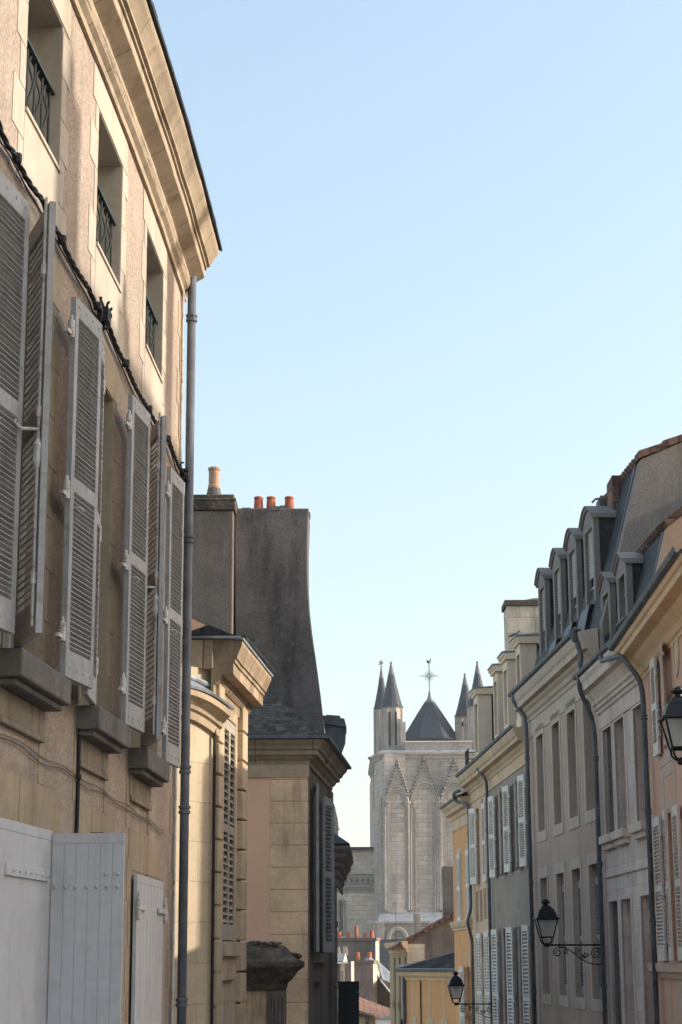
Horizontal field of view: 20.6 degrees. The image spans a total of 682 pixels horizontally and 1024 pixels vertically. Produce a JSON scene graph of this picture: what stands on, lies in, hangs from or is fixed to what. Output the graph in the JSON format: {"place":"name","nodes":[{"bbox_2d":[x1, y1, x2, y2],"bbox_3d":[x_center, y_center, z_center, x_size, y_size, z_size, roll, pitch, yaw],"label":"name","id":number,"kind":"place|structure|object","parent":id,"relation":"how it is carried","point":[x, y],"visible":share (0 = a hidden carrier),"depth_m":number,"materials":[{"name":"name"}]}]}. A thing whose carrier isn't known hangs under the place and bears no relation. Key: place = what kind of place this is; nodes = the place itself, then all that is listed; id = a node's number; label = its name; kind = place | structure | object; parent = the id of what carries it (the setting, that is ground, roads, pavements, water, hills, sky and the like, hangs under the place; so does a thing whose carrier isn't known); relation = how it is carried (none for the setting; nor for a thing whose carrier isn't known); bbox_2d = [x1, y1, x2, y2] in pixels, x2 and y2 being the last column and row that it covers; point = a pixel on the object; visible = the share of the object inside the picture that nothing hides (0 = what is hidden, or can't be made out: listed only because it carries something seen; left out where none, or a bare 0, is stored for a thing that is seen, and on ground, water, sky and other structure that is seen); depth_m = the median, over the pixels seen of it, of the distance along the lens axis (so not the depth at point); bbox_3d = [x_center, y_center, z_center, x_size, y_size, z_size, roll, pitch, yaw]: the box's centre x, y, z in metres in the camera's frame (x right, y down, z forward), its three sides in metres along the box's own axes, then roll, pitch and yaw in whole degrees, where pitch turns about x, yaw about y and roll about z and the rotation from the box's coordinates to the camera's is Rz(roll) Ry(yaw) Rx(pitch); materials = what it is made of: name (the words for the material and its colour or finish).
{"place":"outdoors","nodes":[
{"label":"outdoors","id":0,"kind":"place"},
{"bbox_2d":[240,941,304,1023],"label":"gate pier","id":1,"kind":"structure","parent":0,"point":[273,968],"depth_m":25.13,"materials":[{"name":"stone"}]},
{"bbox_2d":[334,981,358,1023],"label":"panel sign","id":2,"kind":"object","parent":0,"point":[348,1002],"visible":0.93,"depth_m":32.42,"materials":[{"name":"black metal"}]},
{"bbox_2d":[152,0,681,846],"label":"sky","id":3,"kind":"structure","parent":0,"point":[439,309],"materials":[{"name":"blue"}]},
{"bbox_3d":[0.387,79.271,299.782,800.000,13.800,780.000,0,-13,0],"label":"ground","id":4,"kind":"structure","parent":0,"visible":0},
{"bbox_2d":[0,0,222,1023],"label":"stone house","id":5,"kind":"structure","parent":4,"relation":"on","point":[96,529],"depth_m":12.80,"materials":[{"name":"stone"}]},
{"bbox_2d":[0,631,10,647],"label":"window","id":6,"kind":"structure","parent":5,"relation":"in","point":[5,638],"depth_m":11.52,"materials":[{"name":"glass"}]},
{"bbox_2d":[75,730,81,832],"bbox_3d":[-1.739,2.996,12.157,0.046,3.251,0.046,6,-15,-25],"label":"cable","id":7,"kind":"object","parent":5,"relation":"attached to","point":[78,776],"visible":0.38,"depth_m":12.44,"materials":[{"name":"black rubber"}]},
{"bbox_2d":[0,733,163,832],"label":"cable","id":8,"kind":"object","parent":5,"relation":"attached to","point":[75,778],"visible":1,"depth_m":12.31,"materials":[{"name":"black rubber"}]},
{"bbox_2d":[0,120,188,482],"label":"cable","id":9,"kind":"object","parent":5,"relation":"attached to","point":[104,316],"visible":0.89,"depth_m":13.24,"materials":[{"name":"black rubber"}]},
{"bbox_2d":[173,616,274,1023],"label":"stone pavilion","id":10,"kind":"structure","parent":4,"relation":"on","point":[231,675],"depth_m":20.48,"materials":[{"name":"beige stone"}]},
{"bbox_2d":[222,731,226,940],"bbox_3d":[-1.388,3.621,21.410,0.071,2.500,1.000,-1,-14,4],"label":"window","id":11,"kind":"structure","parent":10,"relation":"in","point":[225,731],"depth_m":21.89,"materials":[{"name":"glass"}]},
{"bbox_2d":[183,466,351,1023],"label":"corner house","id":12,"kind":"structure","parent":4,"relation":"on","point":[250,573],"depth_m":29.47,"materials":[{"name":"stone"}]},
{"bbox_2d":[334,833,352,1023],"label":"dark house","id":13,"kind":"structure","parent":4,"relation":"on","point":[343,859],"depth_m":34.32,"materials":[{"name":"stone"}]},
{"bbox_2d":[337,947,353,980],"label":"cream dormer house","id":14,"kind":"structure","parent":4,"relation":"on","point":[345,970],"depth_m":88.19,"materials":[{"name":"paint"}]},
{"bbox_2d":[337,926,389,989],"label":"chimney","id":15,"kind":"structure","parent":4,"relation":"on","point":[364,945],"depth_m":102.51,"materials":[{"name":"stone"}]},
{"bbox_2d":[353,952,389,1007],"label":"chimney","id":16,"kind":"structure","parent":4,"relation":"on","point":[373,987],"depth_m":93.41,"materials":[{"name":"stone"}]},
{"bbox_2d":[359,997,389,1023],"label":"tiled shed","id":17,"kind":"structure","parent":4,"relation":"on","point":[370,1012],"depth_m":81.77,"materials":[{"name":"tile"}]},
{"bbox_2d":[379,939,402,970],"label":"slate house","id":18,"kind":"structure","parent":4,"relation":"on","point":[384,957],"depth_m":121.23,"materials":[{"name":"grey stone"}]},
{"bbox_2d":[334,658,482,938],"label":"cathedral","id":19,"kind":"structure","parent":4,"relation":"on","point":[404,858],"depth_m":179.03,"materials":[{"name":"stone"}]},
{"bbox_2d":[337,898,345,935],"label":"shutter","id":20,"kind":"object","parent":19,"relation":"in","point":[341,906],"depth_m":182.59,"materials":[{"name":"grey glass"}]},
{"bbox_2d":[384,866,453,1023],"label":"stone gable house","id":21,"kind":"structure","parent":4,"relation":"on","point":[435,938],"depth_m":61.49,"materials":[{"name":"beige stone"}]},
{"bbox_2d":[394,951,455,1023],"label":"apricot house","id":22,"kind":"structure","parent":4,"relation":"on","point":[426,998],"depth_m":53.94,"materials":[{"name":"orange paint"}]},
{"bbox_2d":[439,790,474,1023],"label":"ochre house","id":23,"kind":"structure","parent":4,"relation":"on","point":[454,809],"depth_m":50.00,"materials":[{"name":"yellow stone"}]},
{"bbox_2d":[455,598,539,1023],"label":"white shutter house","id":24,"kind":"structure","parent":4,"relation":"on","point":[491,777],"depth_m":43.02,"materials":[{"name":"clear stone"}]},
{"bbox_2d":[447,971,495,1017],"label":"street lamp","id":25,"kind":"object","parent":24,"relation":"attached to","point":[455,985],"visible":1,"depth_m":43.12,"materials":[{"name":"black metal"}]},
{"bbox_2d":[507,434,681,1023],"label":"long mansard house","id":26,"kind":"structure","parent":4,"relation":"on","point":[638,502],"depth_m":33.38,"materials":[{"name":"grey stone"}]},
{"bbox_2d":[533,899,600,964],"bbox_3d":[3.709,6.846,30.561,1.119,1.075,0.384,0,-13,-3],"label":"street lamp","id":27,"kind":"object","parent":26,"relation":"attached to","point":[545,918],"visible":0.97,"depth_m":30.47,"materials":[{"name":"black cast iron"},{"name":"glass"}]},
{"bbox_2d":[572,506,681,1023],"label":"narrow ashlar house","id":28,"kind":"structure","parent":4,"relation":"on","point":[609,690],"depth_m":28.73,"materials":[{"name":"grey stone"}]},
{"bbox_2d":[598,547,681,1023],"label":"apricot house","id":29,"kind":"structure","parent":4,"relation":"on","point":[645,645],"depth_m":24.84,"materials":[{"name":"orange stone"}]},
{"bbox_2d":[658,686,681,764],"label":"street lamp","id":30,"kind":"object","parent":29,"relation":"attached to","point":[670,720],"visible":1,"depth_m":18.29,"materials":[{"name":"black metal"}]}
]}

